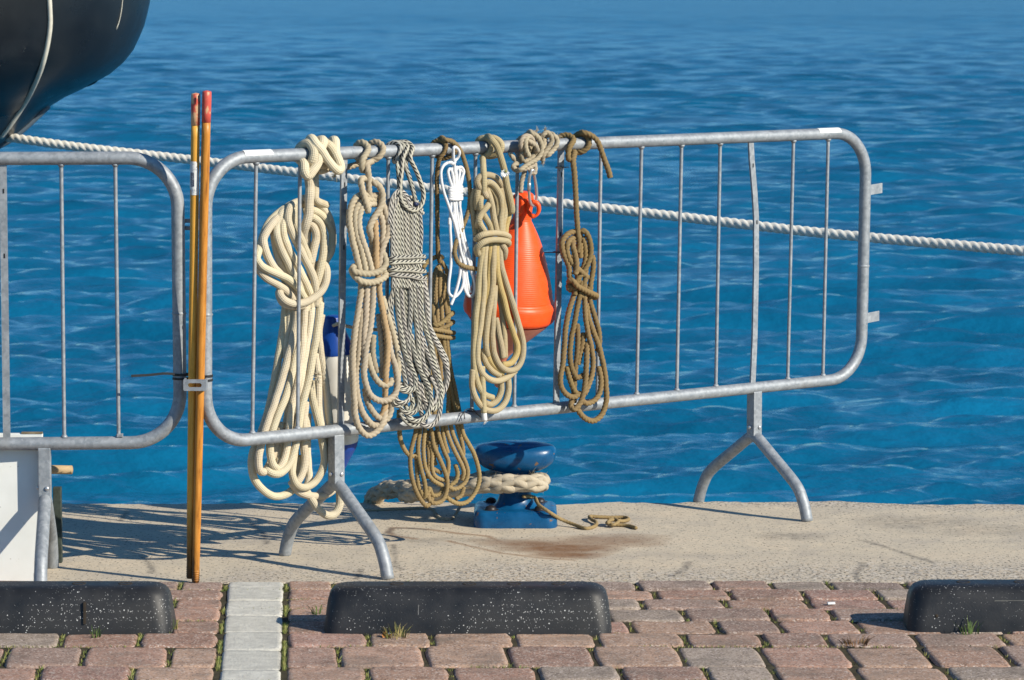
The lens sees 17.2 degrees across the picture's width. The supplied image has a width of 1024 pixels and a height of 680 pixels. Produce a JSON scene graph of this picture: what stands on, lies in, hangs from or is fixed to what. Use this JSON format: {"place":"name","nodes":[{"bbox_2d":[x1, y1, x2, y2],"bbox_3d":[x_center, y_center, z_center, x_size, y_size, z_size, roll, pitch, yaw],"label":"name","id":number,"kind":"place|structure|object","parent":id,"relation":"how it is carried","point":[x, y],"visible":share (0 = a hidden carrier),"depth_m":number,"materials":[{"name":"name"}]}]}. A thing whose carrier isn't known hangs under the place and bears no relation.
{"place":"outdoors","nodes":[
{"label":"outdoors","id":0,"kind":"place"},
{"bbox_2d":[0,0,1023,504],"bbox_3d":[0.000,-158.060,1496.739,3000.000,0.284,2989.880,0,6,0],"label":"water","id":1,"kind":"structure","parent":0,"point":[922,100],"depth_m":35.21,"materials":[{"name":"blue liquid"}]},
{"bbox_2d":[0,0,149,148],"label":"moored boat","id":2,"kind":"object","parent":1,"relation":"on","point":[52,52],"visible":1,"depth_m":12.71,"materials":[{"name":"plastic"}]},
{"bbox_2d":[5,134,1023,255],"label":"mooring rope","id":3,"kind":"object","parent":2,"relation":"attached to","point":[906,240],"visible":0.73,"depth_m":12.05,"materials":[{"name":"white fabric"}]},
{"bbox_2d":[0,581,1023,679],"bbox_3d":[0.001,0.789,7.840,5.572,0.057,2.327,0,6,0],"label":"paving","id":4,"kind":"structure","parent":0,"point":[744,620],"depth_m":8.12,"materials":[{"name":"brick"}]},
{"bbox_2d":[0,581,175,635],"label":"wheel stop","id":5,"kind":"object","parent":4,"relation":"on","point":[61,608],"visible":1,"depth_m":8.28,"materials":[{"name":"black rubber"}]},
{"bbox_2d":[89,625,102,637],"bbox_3d":[-1.014,0.709,8.229,0.038,0.033,0.038,-5,8,-36],"label":"grass tuft","id":6,"kind":"object","parent":4,"relation":"on","point":[96,635],"visible":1,"depth_m":8.23,"materials":[{"name":"green plant"}]},
{"bbox_2d":[186,93,199,578],"bbox_3d":[-0.836,-0.001,8.851,0.024,1.296,0.162,-2,6,-18],"label":"wooden pole","id":7,"kind":"object","parent":4,"relation":"on","point":[194,205],"visible":1,"depth_m":8.83,"materials":[{"name":"brown wood"}]},
{"bbox_2d":[191,90,211,582],"bbox_3d":[-0.814,0.000,8.843,0.024,1.310,0.151,-3,7,-25],"label":"wooden pole","id":8,"kind":"object","parent":4,"relation":"on","point":[203,250],"visible":1,"depth_m":8.83,"materials":[{"name":"brown wood"}]},
{"bbox_2d":[220,582,283,679],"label":"parking line","id":9,"kind":"object","parent":4,"relation":"on","point":[252,643],"visible":0.98,"depth_m":8.30,"materials":[{"name":"white paint"}]},
{"bbox_2d":[307,605,321,614],"bbox_3d":[-0.496,0.679,8.510,0.029,0.032,0.042,5,8,36],"label":"grass tuft","id":10,"kind":"object","parent":4,"relation":"on","point":[320,609],"visible":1,"depth_m":8.51,"materials":[{"name":"green plant"}]},
{"bbox_2d":[381,624,410,639],"bbox_3d":[-0.282,0.708,8.216,0.081,0.038,0.078,2,6,16],"label":"grass tuft","id":11,"kind":"object","parent":4,"relation":"on","point":[397,634],"visible":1,"depth_m":8.22,"materials":[{"name":"plant"}]},
{"bbox_2d":[324,581,611,635],"bbox_3d":[-0.108,0.659,8.342,0.708,0.116,0.165,0,6,0],"label":"wheel stop","id":12,"kind":"object","parent":4,"relation":"on","point":[435,608],"visible":1,"depth_m":8.27,"materials":[{"name":"black rubber"}]},
{"bbox_2d":[0,579,1010,679],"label":"moss","id":13,"kind":"object","parent":4,"relation":"on","point":[284,651],"visible":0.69,"depth_m":8.12,"materials":[{"name":"green plant"}]},
{"bbox_2d":[830,634,875,646],"bbox_3d":[0.831,0.723,8.131,0.111,0.027,0.106,5,8,41],"label":"grass tuft","id":14,"kind":"object","parent":4,"relation":"on","point":[865,641],"visible":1,"depth_m":8.13,"materials":[{"name":"plant"}]},
{"bbox_2d":[903,579,1023,633],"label":"wheel stop","id":15,"kind":"object","parent":4,"relation":"on","point":[945,606],"visible":1,"depth_m":8.30,"materials":[{"name":"black rubber"}]},
{"bbox_2d":[958,617,982,634],"bbox_3d":[1.110,0.702,8.246,0.073,0.044,0.068,-5,8,-38],"label":"grass tuft","id":16,"kind":"object","parent":4,"relation":"on","point":[970,631],"visible":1,"depth_m":8.26,"materials":[{"name":"green plant"}]},
{"bbox_2d":[47,501,1023,583],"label":"quay","id":17,"kind":"structure","parent":0,"point":[778,542],"depth_m":9.58,"materials":[{"name":"concrete"}]},
{"bbox_2d":[0,432,72,580],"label":"white board","id":18,"kind":"object","parent":17,"relation":"on","point":[19,495],"visible":0.72,"depth_m":8.97,"materials":[{"name":"paint"}]},
{"bbox_2d":[0,151,198,580],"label":"crowd barrier","id":19,"kind":"object","parent":17,"relation":"on","point":[46,550],"visible":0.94,"depth_m":8.88,"materials":[{"name":"metal"}]},
{"bbox_2d":[131,372,212,377],"bbox_3d":[-0.897,0.089,8.895,0.216,0.015,0.085,-1,6,-10],"label":"cable tie","id":20,"kind":"object","parent":19,"relation":"attached to","point":[164,373],"visible":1,"depth_m":8.86,"materials":[{"name":"black plastic"}]},
{"bbox_2d":[172,377,212,381],"bbox_3d":[-0.842,0.103,8.906,0.118,0.006,0.038,3,7,24],"label":"cable tie","id":21,"kind":"object","parent":19,"relation":"attached to","point":[209,380],"visible":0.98,"depth_m":8.90,"materials":[{"name":"black plastic"}]},
{"bbox_2d":[363,506,461,519],"bbox_3d":[-0.286,0.506,10.142,0.337,0.032,0.151,4,7,32],"label":"grey line","id":22,"kind":"object","parent":17,"relation":"on","point":[417,508],"visible":0.93,"depth_m":10.18,"materials":[{"name":"fabric"}]},
{"bbox_2d":[473,440,556,528],"bbox_3d":[0.010,0.419,9.955,0.246,0.247,0.234,0,6,0],"label":"mooring bollard","id":23,"kind":"object","parent":17,"relation":"on","point":[514,509],"visible":0.81,"depth_m":9.88,"materials":[{"name":"blue metal"}]},
{"bbox_2d":[363,470,550,503],"bbox_3d":[-0.238,0.609,10.126,0.812,0.523,0.263,5,8,39],"label":"mooring hawser","id":24,"kind":"object","parent":23,"relation":"attached to","point":[493,482],"visible":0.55,"depth_m":9.89,"materials":[{"name":"beige fabric"}]},
{"bbox_2d":[183,127,881,579],"bbox_3d":[0.122,-0.001,9.639,2.559,1.153,0.516,-5,8,-38],"label":"crowd barrier","id":25,"kind":"object","parent":17,"relation":"on","point":[341,429],"visible":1,"depth_m":9.63,"materials":[{"name":"metal"}]},
{"bbox_2d":[248,134,344,519],"bbox_3d":[-0.561,-0.025,9.085,0.307,1.060,0.140,-4,8,-35],"label":"rope coil","id":26,"kind":"object","parent":25,"relation":"hanging from","point":[284,458],"visible":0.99,"depth_m":9.09,"materials":[{"name":"beige fabric"}]},
{"bbox_2d":[322,314,376,468],"bbox_3d":[-0.446,0.150,9.294,0.193,0.442,0.136,2,6,18],"label":"boat fender","id":27,"kind":"object","parent":25,"relation":"hanging from","point":[330,334],"visible":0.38,"depth_m":9.25,"materials":[{"name":"white plastic"}]},
{"bbox_2d":[346,139,401,438],"bbox_3d":[-0.388,-0.138,9.161,0.186,0.813,0.113,-5,8,-38],"label":"rope coil","id":28,"kind":"object","parent":25,"relation":"hanging from","point":[372,259],"visible":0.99,"depth_m":9.13,"materials":[{"name":"beige fabric"}]},
{"bbox_2d":[385,140,449,428],"bbox_3d":[-0.264,-0.150,9.243,0.226,0.795,0.104,-3,7,-29],"label":"rope coil","id":29,"kind":"object","parent":25,"relation":"hanging from","point":[408,295],"visible":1,"depth_m":9.21,"materials":[{"name":"grey fabric"}]},
{"bbox_2d":[396,135,481,507],"bbox_3d":[-0.185,-0.046,9.383,0.298,1.050,0.107,-4,7,-34],"label":"rope coil","id":30,"kind":"object","parent":25,"relation":"hanging from","point":[432,441],"visible":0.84,"depth_m":9.41,"materials":[{"name":"brown fabric"}]},
{"bbox_2d":[439,146,475,304],"bbox_3d":[-0.148,-0.318,9.330,0.039,0.444,0.132,4,7,33],"label":"rope coil","id":31,"kind":"object","parent":25,"relation":"hanging from","point":[455,189],"visible":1,"depth_m":9.32,"materials":[{"name":"white fabric"}]},
{"bbox_2d":[458,408,481,421],"bbox_3d":[-0.126,0.207,9.436,0.041,0.035,0.086,6,8,43],"label":"cable tie","id":32,"kind":"object","parent":25,"relation":"attached to","point":[469,411],"visible":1,"depth_m":9.43,"materials":[{"name":"black plastic"}]},
{"bbox_2d":[469,133,525,423],"bbox_3d":[-0.040,-0.167,9.402,0.160,0.814,0.127,0,6,0],"label":"rope coil","id":33,"kind":"object","parent":25,"relation":"hanging from","point":[490,251],"visible":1,"depth_m":9.38,"materials":[{"name":"beige fabric"}]},
{"bbox_2d":[463,191,554,387],"bbox_3d":[-0.006,-0.144,9.656,0.266,0.573,0.266,0,6,0],"label":"mooring buoy","id":34,"kind":"object","parent":25,"relation":"hanging from","point":[536,305],"visible":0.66,"depth_m":9.56,"materials":[{"name":"orange plastic"}]},
{"bbox_2d":[508,126,561,192],"bbox_3d":[0.058,-0.510,9.489,0.174,0.189,0.089,-6,9,-44],"label":"knotted rope","id":35,"kind":"object","parent":25,"relation":"attached to","point":[532,152],"visible":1,"depth_m":9.45,"materials":[{"name":"beige fabric"}]},
{"bbox_2d":[527,169,537,206],"bbox_3d":[0.058,-0.428,9.496,0.024,0.112,0.083,1,6,10],"label":"carabiner","id":36,"kind":"object","parent":35,"relation":"hanging from","point":[529,187],"visible":1,"depth_m":9.48,"materials":[{"name":"metal"}]},
{"bbox_2d":[558,129,612,423],"bbox_3d":[0.191,-0.178,9.627,0.194,0.843,0.100,-5,8,-40],"label":"rope coil","id":37,"kind":"object","parent":25,"relation":"hanging from","point":[579,244],"visible":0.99,"depth_m":9.60,"materials":[{"name":"brown fabric"}]},
{"bbox_2d":[522,495,637,529],"bbox_3d":[0.197,0.495,9.927,0.338,0.096,0.217,0,6,0],"label":"tan line","id":38,"kind":"object","parent":17,"relation":"on","point":[619,520],"visible":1,"depth_m":9.88,"materials":[{"name":"fabric"}]}
]}

